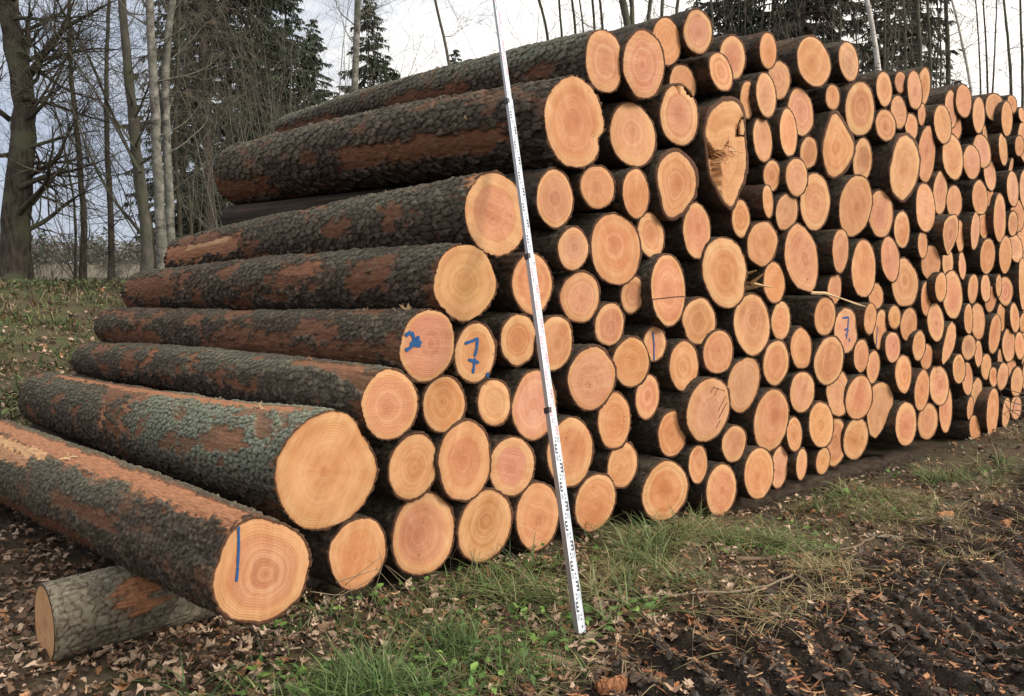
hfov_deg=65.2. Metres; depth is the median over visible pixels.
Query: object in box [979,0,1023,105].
bare tree
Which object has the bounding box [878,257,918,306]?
log
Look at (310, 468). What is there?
log
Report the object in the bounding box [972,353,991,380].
log
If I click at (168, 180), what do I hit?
birch tree
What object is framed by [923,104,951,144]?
log
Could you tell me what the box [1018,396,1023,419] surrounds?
log
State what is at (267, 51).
spruce tree
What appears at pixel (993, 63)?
bare tree
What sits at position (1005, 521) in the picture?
bark slab
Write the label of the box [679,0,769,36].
spruce tree
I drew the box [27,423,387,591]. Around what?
log
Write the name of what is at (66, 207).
bare shrub
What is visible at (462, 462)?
log
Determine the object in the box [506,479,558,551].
log
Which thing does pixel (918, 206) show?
log
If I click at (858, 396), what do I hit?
log
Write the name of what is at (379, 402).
log
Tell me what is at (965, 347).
log
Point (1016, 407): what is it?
log
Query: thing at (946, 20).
bare tree
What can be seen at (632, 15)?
bare tree
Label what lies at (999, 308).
log
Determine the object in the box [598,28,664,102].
log
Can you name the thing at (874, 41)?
birch tree
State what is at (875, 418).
log
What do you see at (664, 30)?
log
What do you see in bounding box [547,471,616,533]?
log
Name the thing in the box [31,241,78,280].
bare shrub
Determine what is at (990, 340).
log
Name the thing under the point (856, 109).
log
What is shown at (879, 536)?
fallen branch
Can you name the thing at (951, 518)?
fallen branch
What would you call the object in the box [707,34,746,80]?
log
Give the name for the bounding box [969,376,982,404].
log
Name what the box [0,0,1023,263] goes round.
sky
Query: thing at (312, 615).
dry stalk
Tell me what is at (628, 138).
log
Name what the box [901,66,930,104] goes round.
log
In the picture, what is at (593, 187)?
log
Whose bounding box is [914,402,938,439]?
log
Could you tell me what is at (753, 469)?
log
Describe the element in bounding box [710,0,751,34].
bare tree
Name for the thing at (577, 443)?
log
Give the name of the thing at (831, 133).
log
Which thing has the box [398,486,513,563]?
log
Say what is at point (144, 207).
beech tree
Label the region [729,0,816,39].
spruce tree
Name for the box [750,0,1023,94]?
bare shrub
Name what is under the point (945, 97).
log
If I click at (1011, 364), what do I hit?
log
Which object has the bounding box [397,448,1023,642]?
grass
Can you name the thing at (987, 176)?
log
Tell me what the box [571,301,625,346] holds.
log
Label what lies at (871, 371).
log
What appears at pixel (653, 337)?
log
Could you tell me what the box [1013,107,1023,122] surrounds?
log
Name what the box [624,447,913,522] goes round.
bearer log
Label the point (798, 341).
log
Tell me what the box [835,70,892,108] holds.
log
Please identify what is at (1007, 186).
log
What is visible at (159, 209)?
birch tree
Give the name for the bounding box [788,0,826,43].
bare tree
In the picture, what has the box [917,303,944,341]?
log
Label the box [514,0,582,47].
bare tree
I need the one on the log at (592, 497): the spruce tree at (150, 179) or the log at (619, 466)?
the log at (619, 466)
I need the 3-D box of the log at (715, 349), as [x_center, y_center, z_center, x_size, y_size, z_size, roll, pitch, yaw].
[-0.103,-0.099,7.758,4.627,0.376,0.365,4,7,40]
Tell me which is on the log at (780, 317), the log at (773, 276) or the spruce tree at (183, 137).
the log at (773, 276)
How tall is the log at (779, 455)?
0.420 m
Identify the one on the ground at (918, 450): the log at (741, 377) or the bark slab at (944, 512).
the bark slab at (944, 512)
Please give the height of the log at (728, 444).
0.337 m
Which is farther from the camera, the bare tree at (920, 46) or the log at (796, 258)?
the bare tree at (920, 46)
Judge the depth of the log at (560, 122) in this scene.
5.92 m
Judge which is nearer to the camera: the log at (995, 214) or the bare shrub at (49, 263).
the log at (995, 214)
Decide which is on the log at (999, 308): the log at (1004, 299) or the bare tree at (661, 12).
the log at (1004, 299)
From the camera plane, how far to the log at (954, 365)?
9.21 m
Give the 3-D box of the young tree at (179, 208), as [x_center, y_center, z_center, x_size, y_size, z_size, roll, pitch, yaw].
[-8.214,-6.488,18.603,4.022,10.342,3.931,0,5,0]
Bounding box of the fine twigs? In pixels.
[0,419,1023,695]
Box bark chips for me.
[20,441,1023,695]
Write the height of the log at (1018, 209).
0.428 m
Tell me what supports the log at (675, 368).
on the log at (701, 405)
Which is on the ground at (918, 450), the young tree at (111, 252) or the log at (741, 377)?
the young tree at (111, 252)
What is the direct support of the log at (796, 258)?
on the log at (816, 315)
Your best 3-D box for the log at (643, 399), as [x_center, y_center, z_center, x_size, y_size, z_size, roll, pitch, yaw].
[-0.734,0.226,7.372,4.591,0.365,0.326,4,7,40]
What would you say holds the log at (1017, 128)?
on the log at (1019, 171)
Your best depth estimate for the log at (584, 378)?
5.45 m
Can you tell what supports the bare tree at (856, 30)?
on the ground at (918, 450)
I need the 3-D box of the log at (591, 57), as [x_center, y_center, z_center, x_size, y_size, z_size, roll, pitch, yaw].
[-0.913,-2.108,6.970,0.380,0.531,4.568,-5,7,-42]
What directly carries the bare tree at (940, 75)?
on the ground at (918, 450)
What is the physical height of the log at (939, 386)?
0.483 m
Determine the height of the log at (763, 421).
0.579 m
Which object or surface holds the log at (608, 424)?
on the log at (619, 466)
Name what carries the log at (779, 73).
on the log at (797, 101)
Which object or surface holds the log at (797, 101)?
on the log at (807, 149)
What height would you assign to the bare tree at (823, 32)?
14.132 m
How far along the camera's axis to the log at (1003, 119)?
9.47 m
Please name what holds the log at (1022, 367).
on the log at (1022, 412)
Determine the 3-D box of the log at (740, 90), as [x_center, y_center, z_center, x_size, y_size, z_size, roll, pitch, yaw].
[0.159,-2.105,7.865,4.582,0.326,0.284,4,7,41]
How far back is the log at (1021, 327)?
10.43 m
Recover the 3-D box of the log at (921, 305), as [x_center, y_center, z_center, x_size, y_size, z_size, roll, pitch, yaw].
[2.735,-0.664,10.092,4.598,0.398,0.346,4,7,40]
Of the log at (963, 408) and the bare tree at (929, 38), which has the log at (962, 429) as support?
the log at (963, 408)
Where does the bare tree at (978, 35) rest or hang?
on the ground at (918, 450)
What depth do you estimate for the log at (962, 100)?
8.79 m
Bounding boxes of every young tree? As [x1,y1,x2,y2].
[0,1,153,285]
[0,2,140,281]
[4,0,215,268]
[24,0,285,234]
[40,0,179,281]
[67,0,248,237]
[432,0,490,66]
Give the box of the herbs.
[223,427,1023,695]
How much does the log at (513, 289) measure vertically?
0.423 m
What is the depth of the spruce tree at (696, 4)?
44.41 m
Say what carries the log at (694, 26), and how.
on the log at (713, 72)
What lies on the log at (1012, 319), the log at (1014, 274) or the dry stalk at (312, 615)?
the log at (1014, 274)
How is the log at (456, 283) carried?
on the log at (417, 346)
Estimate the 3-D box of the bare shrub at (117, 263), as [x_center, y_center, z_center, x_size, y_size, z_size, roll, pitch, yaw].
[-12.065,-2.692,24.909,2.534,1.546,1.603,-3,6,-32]
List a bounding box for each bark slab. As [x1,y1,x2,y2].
[536,652,584,675]
[594,674,626,695]
[935,511,953,517]
[999,517,1011,527]
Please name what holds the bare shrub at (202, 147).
on the ground at (918, 450)
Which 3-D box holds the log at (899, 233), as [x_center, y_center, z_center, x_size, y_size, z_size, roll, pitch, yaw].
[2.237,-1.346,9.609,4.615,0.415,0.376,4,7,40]
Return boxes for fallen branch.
[603,573,835,601]
[734,536,874,560]
[866,533,903,538]
[904,516,952,521]
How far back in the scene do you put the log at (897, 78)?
7.95 m
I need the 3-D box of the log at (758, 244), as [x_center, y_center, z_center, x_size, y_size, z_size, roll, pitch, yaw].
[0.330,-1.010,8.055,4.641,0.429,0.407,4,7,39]
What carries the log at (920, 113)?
on the log at (926, 143)
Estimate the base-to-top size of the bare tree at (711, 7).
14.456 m
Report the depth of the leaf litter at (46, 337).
13.50 m
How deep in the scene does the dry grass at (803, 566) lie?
4.84 m
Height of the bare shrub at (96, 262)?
1.563 m
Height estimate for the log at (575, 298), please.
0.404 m
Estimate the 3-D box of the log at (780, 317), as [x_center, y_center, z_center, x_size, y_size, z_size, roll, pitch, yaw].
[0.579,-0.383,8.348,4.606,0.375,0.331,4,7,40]
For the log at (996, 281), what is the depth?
9.74 m
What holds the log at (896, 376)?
on the log at (875, 418)
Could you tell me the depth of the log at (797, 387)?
7.18 m
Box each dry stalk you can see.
[301,551,416,629]
[350,566,435,624]
[450,543,524,586]
[999,388,1023,432]
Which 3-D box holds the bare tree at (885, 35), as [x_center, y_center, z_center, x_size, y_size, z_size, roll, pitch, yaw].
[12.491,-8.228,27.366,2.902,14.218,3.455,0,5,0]
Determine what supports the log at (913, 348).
on the log at (896, 376)
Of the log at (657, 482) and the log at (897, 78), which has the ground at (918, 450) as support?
the log at (657, 482)
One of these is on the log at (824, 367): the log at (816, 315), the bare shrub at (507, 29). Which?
the log at (816, 315)
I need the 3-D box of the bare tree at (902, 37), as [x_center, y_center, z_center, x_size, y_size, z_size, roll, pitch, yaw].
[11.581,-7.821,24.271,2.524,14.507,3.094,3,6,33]
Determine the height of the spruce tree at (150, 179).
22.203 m
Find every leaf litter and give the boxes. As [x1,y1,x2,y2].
[0,281,122,425]
[0,345,1023,695]
[0,472,1023,695]
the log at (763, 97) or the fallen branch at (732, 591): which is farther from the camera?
the log at (763, 97)
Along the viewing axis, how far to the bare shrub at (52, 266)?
22.72 m
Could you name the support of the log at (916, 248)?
on the log at (928, 265)
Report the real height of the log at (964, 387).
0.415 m
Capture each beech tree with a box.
[0,0,320,271]
[327,0,414,92]
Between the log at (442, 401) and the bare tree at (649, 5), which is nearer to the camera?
the log at (442, 401)
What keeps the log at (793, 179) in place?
on the log at (785, 213)
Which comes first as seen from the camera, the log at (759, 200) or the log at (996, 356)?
the log at (759, 200)
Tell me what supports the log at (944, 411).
on the ground at (918, 450)
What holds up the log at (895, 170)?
on the log at (880, 223)
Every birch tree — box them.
[99,0,239,268]
[141,0,278,244]
[851,0,911,70]
[909,0,992,95]
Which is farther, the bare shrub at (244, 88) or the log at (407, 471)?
the bare shrub at (244, 88)
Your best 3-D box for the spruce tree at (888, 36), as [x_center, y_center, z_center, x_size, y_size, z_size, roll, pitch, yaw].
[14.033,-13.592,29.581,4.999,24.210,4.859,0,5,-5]
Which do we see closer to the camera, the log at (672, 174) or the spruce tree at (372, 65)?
the log at (672, 174)
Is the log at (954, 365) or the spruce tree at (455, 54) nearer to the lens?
the log at (954, 365)
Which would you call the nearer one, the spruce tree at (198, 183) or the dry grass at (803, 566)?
the dry grass at (803, 566)
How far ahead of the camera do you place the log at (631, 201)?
5.58 m
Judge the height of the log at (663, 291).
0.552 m
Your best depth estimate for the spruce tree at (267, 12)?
29.96 m
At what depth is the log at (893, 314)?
8.18 m
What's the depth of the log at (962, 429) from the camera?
9.68 m
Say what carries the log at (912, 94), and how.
on the log at (911, 126)
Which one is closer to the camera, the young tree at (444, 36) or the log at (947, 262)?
the log at (947, 262)
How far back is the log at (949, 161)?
8.69 m
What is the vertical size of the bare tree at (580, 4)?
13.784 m
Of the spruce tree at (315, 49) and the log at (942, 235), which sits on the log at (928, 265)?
the log at (942, 235)
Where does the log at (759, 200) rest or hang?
on the log at (758, 244)
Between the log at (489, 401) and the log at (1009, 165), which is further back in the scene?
the log at (1009, 165)
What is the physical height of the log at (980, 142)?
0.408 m
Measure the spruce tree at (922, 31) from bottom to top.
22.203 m
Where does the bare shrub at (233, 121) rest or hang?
on the ground at (918, 450)
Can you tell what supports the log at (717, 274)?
on the log at (745, 324)
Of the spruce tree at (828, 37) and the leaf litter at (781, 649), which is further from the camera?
the spruce tree at (828, 37)
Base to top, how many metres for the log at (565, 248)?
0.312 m
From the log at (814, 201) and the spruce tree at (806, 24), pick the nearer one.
the log at (814, 201)
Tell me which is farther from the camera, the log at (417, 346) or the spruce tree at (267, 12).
the spruce tree at (267, 12)
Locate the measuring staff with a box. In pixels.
[492,0,585,633]
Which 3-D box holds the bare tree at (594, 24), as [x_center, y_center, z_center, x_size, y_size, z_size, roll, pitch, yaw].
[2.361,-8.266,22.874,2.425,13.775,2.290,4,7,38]
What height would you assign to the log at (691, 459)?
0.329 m
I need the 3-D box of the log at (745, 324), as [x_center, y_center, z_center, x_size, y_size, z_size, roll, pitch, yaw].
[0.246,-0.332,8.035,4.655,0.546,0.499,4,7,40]
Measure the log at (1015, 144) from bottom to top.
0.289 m
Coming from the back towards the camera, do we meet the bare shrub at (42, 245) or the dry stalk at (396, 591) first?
the bare shrub at (42, 245)
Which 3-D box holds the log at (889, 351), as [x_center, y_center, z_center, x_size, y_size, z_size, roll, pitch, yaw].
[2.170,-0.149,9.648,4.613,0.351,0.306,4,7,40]
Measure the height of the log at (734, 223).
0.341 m
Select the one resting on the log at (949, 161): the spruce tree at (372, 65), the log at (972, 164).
the log at (972, 164)
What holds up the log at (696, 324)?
on the log at (675, 368)
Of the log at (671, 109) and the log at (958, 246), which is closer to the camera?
the log at (671, 109)
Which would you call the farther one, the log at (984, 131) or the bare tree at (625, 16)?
the bare tree at (625, 16)
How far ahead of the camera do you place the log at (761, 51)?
6.42 m
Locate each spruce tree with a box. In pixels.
[120,0,286,229]
[123,0,223,247]
[137,2,236,254]
[149,0,285,239]
[190,0,303,220]
[230,0,307,114]
[243,0,322,139]
[295,19,338,192]
[333,0,400,97]
[449,49,461,63]
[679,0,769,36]
[685,0,704,10]
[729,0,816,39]
[730,0,769,28]
[747,0,871,61]
[776,0,890,73]
[780,0,821,38]
[828,0,945,73]
[861,0,961,87]
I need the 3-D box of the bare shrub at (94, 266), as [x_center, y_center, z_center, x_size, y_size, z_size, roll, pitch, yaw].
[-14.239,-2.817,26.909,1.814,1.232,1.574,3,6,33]
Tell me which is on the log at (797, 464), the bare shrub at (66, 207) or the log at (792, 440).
the log at (792, 440)
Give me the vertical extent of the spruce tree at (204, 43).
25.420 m
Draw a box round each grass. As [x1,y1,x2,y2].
[0,277,125,425]
[121,541,699,695]
[225,422,1023,695]
[301,428,1023,695]
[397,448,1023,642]
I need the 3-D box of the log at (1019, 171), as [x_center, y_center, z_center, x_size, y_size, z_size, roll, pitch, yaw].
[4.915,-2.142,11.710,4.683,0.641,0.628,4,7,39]
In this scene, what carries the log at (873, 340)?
on the log at (871, 371)
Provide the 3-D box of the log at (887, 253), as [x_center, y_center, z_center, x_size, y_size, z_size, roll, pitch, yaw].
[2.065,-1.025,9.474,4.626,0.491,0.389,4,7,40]
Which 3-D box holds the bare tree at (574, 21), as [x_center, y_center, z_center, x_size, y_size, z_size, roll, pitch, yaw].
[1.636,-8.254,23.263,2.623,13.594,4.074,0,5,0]
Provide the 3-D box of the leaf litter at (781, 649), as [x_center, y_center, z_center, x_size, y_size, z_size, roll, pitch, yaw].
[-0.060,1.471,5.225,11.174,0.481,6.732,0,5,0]
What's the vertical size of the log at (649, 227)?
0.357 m
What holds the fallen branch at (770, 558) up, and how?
on the ground at (918, 450)
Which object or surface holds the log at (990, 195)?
on the log at (995, 214)
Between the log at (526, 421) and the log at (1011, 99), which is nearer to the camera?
the log at (526, 421)
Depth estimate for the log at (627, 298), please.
5.70 m
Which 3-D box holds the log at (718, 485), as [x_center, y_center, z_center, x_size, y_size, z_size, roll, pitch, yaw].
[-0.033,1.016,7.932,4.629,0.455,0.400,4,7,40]
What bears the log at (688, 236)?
on the log at (717, 274)
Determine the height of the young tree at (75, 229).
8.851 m
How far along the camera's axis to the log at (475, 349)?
4.84 m
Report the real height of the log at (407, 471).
0.413 m
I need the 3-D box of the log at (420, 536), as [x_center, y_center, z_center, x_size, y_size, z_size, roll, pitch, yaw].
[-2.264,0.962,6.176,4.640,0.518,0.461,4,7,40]
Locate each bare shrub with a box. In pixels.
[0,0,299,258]
[0,71,210,279]
[0,212,102,285]
[4,0,540,234]
[12,0,411,229]
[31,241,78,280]
[32,237,78,280]
[32,245,93,282]
[43,0,386,207]
[49,233,135,279]
[60,22,335,234]
[71,255,115,278]
[88,243,140,279]
[89,235,139,283]
[106,0,412,171]
[112,17,409,222]
[262,0,480,101]
[383,0,556,73]
[383,0,931,71]
[404,0,606,63]
[529,0,1023,94]
[583,0,1023,98]
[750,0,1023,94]
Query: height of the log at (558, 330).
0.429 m
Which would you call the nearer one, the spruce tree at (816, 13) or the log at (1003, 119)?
the log at (1003, 119)
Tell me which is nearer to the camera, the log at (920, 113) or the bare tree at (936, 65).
the log at (920, 113)
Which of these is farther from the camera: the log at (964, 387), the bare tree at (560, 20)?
the bare tree at (560, 20)
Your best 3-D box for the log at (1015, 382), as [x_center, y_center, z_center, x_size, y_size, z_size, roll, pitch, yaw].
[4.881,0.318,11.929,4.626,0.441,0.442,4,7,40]
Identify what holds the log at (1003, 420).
on the ground at (918, 450)
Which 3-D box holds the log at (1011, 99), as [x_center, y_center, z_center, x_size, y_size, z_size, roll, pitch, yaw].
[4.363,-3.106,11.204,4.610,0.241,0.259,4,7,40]
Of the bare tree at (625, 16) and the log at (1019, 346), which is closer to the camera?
the log at (1019, 346)
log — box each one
[0,419,312,626]
[17,371,379,531]
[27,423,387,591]
[34,565,327,662]
[70,341,419,440]
[73,373,436,501]
[93,303,455,383]
[120,243,497,324]
[163,170,522,267]
[213,74,605,204]
[220,164,615,225]
[274,29,621,132]
[316,147,698,221]
[356,490,455,575]
[358,166,573,229]
[361,96,748,211]
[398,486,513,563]
[411,374,467,433]
[411,417,491,502]
[444,321,496,383]
[462,377,511,426]
[470,311,534,367]
[483,367,556,441]
[485,432,535,497]
[486,252,553,315]
[493,314,573,371]
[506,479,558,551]
[512,225,589,271]
[526,414,594,487]
[542,270,600,323]
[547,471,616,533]
[550,344,616,411]
[552,212,642,285]
[557,390,631,450]
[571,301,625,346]
[572,167,650,219]
[589,441,638,488]
[594,101,656,168]
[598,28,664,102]
[600,275,641,314]
[602,335,650,388]
[611,16,681,67]
[614,373,659,420]
[614,453,689,521]
[623,323,667,361]
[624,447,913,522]
[625,253,685,327]
[627,407,686,457]
[630,211,664,258]
[636,83,699,149]
[648,442,707,484]
[649,337,698,391]
[658,376,730,442]
[662,63,696,96]
[662,201,710,259]
[662,296,716,345]
[670,7,712,59]
[676,51,733,94]
[679,236,772,308]
[683,460,736,516]
[686,423,746,462]
[694,80,752,119]
[695,328,733,373]
[698,355,760,413]
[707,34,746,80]
[707,198,750,239]
[708,444,774,499]
[714,292,770,356]
[727,386,789,451]
[733,72,776,119]
[734,220,778,267]
[738,31,777,74]
[739,184,773,219]
[745,159,780,191]
[745,261,785,303]
[746,116,772,164]
[749,60,790,100]
[753,338,789,386]
[760,370,814,413]
[764,192,798,231]
[766,301,790,339]
[767,106,797,158]
[770,445,788,489]
[773,157,808,197]
[773,222,865,306]
[776,34,831,89]
[776,86,813,137]
[781,415,802,452]
[782,295,836,336]
[784,274,841,304]
[784,325,812,368]
[787,447,807,480]
[789,335,844,385]
[789,400,833,447]
[790,135,817,169]
[797,172,830,231]
[801,446,830,474]
[806,83,840,112]
[807,110,855,180]
[809,229,848,274]
[814,371,847,416]
[821,174,872,237]
[824,40,859,83]
[828,417,844,467]
[829,307,857,353]
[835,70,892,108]
[835,302,876,335]
[836,81,874,136]
[838,282,883,308]
[839,374,872,419]
[840,238,875,297]
[841,418,868,459]
[842,338,869,373]
[843,136,872,178]
[845,349,880,384]
[849,188,893,238]
[858,309,887,349]
[860,108,896,143]
[863,381,893,438]
[867,235,899,282]
[868,132,920,203]
[868,400,916,446]
[876,331,900,362]
[877,354,911,393]
[878,94,907,129]
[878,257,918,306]
[879,303,901,329]
[887,70,904,94]
[887,306,917,341]
[889,209,910,248]
[893,182,935,232]
[893,368,929,411]
[895,112,918,139]
[899,232,927,259]
[900,69,922,111]
[900,329,925,361]
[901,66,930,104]
[907,102,925,126]
[910,245,940,278]
[911,280,932,316]
[911,343,932,369]
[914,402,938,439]
[916,125,935,182]
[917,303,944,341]
[919,271,946,302]
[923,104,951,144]
[925,89,956,128]
[925,321,956,364]
[926,214,958,255]
[927,170,947,214]
[927,365,949,405]
[931,83,971,118]
[932,415,980,439]
[933,353,965,383]
[934,133,963,181]
[935,388,952,432]
[937,270,962,318]
[940,251,953,273]
[943,185,962,216]
[944,303,972,334]
[947,179,988,214]
[950,361,972,395]
[952,119,961,139]
[952,219,963,252]
[952,251,966,279]
[952,395,973,419]
[953,334,976,360]
[957,144,980,180]
[958,211,979,250]
[959,133,990,168]
[960,96,985,135]
[960,274,978,303]
[963,238,995,274]
[967,339,982,367]
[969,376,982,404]
[970,302,985,339]
[972,92,1002,122]
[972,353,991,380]
[973,387,998,434]
[976,160,996,191]
[976,274,990,302]
[979,214,987,237]
[980,286,996,312]
[980,313,1001,354]
[982,124,987,137]
[982,367,997,386]
[985,100,1012,136]
[985,192,1005,242]
[987,132,1007,166]
[987,190,993,207]
[987,274,1001,297]
[989,235,1011,273]
[989,349,1002,361]
[991,303,1004,331]
[992,361,1008,391]
[993,170,1018,207]
[995,157,1013,171]
[996,276,1013,306]
[997,396,1010,426]
[998,328,1015,362]
[998,366,1023,396]
[999,395,1021,419]
[1000,257,1023,310]
[1002,94,1017,114]
[1005,210,1018,236]
[1005,302,1019,332]
[1006,135,1023,157]
[1006,199,1023,232]
[1006,359,1016,375]
[1009,121,1023,165]
[1009,234,1023,262]
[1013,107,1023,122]
[1013,167,1023,209]
[1014,331,1023,359]
[1016,226,1023,256]
[1016,358,1023,365]
[1018,312,1023,332]
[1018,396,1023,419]
[1020,362,1023,395]
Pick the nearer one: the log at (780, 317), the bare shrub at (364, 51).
the log at (780, 317)
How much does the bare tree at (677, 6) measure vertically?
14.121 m
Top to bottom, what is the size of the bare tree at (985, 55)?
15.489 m
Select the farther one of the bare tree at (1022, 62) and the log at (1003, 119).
the bare tree at (1022, 62)
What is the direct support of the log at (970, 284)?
on the log at (963, 321)
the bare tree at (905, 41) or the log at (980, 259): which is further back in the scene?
the bare tree at (905, 41)
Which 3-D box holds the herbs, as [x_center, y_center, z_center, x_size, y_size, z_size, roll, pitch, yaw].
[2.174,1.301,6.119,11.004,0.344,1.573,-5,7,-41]
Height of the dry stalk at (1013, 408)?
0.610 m
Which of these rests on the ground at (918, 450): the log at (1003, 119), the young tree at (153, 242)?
the young tree at (153, 242)
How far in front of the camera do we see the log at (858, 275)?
7.67 m
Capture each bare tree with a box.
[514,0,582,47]
[521,0,599,42]
[550,0,614,33]
[558,0,614,31]
[564,0,604,31]
[579,0,585,31]
[586,0,634,30]
[615,0,670,26]
[641,0,722,36]
[645,0,665,20]
[646,0,703,13]
[679,0,738,35]
[701,0,755,36]
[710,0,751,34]
[746,0,790,34]
[753,0,800,40]
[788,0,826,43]
[811,0,855,44]
[829,0,854,43]
[835,0,888,70]
[852,0,921,70]
[874,0,986,88]
[876,0,957,68]
[877,0,968,84]
[882,0,955,79]
[887,0,941,76]
[920,0,998,87]
[924,0,992,86]
[935,0,974,86]
[941,0,1006,94]
[960,0,1016,94]
[971,0,1018,92]
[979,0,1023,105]
[993,0,1023,108]
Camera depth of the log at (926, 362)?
8.78 m
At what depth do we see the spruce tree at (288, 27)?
34.94 m
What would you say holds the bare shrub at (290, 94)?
on the ground at (918, 450)
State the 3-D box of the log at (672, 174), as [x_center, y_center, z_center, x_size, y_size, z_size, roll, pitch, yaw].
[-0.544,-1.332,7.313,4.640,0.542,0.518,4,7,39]
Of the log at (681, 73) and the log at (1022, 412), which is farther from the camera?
the log at (1022, 412)
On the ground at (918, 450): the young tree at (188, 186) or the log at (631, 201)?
the young tree at (188, 186)
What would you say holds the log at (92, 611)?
on the ground at (918, 450)
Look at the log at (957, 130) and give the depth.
8.91 m
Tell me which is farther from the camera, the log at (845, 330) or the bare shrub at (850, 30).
the bare shrub at (850, 30)
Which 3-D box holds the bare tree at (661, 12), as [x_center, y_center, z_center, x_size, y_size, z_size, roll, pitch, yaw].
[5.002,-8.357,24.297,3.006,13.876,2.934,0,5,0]
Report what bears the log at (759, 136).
on the log at (768, 172)
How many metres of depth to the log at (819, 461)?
7.45 m
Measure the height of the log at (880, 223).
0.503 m
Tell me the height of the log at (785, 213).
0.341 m
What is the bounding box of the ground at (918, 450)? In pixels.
[0,264,1023,695]
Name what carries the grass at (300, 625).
on the ground at (918, 450)
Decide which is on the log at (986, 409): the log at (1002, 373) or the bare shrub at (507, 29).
the log at (1002, 373)
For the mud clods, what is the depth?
3.98 m
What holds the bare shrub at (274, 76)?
on the ground at (918, 450)
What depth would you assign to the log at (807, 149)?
6.98 m
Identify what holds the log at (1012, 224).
on the log at (1003, 257)
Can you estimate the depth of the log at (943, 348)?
8.88 m
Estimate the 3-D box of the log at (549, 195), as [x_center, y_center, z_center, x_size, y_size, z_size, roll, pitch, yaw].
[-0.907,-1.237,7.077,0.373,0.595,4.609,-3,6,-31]
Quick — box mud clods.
[5,426,1023,695]
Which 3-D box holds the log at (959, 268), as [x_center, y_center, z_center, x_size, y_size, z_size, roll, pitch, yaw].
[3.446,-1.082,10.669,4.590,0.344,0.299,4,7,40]
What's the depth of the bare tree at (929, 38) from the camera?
23.70 m
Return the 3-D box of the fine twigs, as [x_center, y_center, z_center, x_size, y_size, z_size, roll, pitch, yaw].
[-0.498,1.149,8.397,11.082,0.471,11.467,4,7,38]
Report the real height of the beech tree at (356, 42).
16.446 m
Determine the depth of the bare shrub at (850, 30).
20.78 m
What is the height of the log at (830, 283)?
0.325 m
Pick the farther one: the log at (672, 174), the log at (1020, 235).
the log at (1020, 235)
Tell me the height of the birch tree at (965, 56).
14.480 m
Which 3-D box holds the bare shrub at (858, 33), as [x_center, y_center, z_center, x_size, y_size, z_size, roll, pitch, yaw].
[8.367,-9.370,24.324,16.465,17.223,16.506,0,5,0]
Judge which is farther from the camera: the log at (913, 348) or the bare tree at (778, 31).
the bare tree at (778, 31)
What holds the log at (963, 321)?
on the log at (965, 347)
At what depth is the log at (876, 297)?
7.96 m
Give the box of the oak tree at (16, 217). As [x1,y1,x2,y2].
[0,0,233,285]
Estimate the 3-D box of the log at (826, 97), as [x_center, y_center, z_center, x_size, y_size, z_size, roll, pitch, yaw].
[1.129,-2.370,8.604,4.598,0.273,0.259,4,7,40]
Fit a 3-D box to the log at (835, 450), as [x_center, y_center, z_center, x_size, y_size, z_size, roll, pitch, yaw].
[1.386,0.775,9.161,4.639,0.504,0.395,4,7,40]
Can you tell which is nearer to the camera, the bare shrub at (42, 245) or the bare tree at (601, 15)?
the bare shrub at (42, 245)
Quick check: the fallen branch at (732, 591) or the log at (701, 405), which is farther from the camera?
the log at (701, 405)
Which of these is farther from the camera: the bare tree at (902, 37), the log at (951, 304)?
the bare tree at (902, 37)
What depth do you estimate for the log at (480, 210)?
5.28 m
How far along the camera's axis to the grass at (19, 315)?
14.16 m
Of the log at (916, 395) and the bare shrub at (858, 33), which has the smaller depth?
the log at (916, 395)
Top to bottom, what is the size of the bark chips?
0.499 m
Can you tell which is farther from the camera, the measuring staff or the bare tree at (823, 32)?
the bare tree at (823, 32)
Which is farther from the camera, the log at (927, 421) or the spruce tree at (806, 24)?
the spruce tree at (806, 24)
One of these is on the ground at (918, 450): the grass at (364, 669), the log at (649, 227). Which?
the grass at (364, 669)
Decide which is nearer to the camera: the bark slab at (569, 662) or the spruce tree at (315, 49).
the bark slab at (569, 662)
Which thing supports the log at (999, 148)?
on the log at (987, 176)
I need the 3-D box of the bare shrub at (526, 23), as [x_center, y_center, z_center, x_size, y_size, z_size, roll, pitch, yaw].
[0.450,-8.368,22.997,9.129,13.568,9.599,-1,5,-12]
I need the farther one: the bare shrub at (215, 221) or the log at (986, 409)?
the bare shrub at (215, 221)
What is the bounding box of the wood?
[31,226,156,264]
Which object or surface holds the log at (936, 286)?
on the log at (931, 325)
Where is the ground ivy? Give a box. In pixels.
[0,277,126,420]
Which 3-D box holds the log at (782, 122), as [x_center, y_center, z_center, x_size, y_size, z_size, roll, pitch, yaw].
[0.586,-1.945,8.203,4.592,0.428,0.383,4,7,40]
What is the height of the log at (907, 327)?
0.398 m
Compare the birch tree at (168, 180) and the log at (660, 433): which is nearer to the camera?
the log at (660, 433)
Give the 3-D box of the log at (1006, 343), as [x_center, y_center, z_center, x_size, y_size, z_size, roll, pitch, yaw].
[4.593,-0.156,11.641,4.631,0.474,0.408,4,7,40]
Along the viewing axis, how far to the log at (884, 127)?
7.76 m
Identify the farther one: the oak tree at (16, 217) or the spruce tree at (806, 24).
the spruce tree at (806, 24)

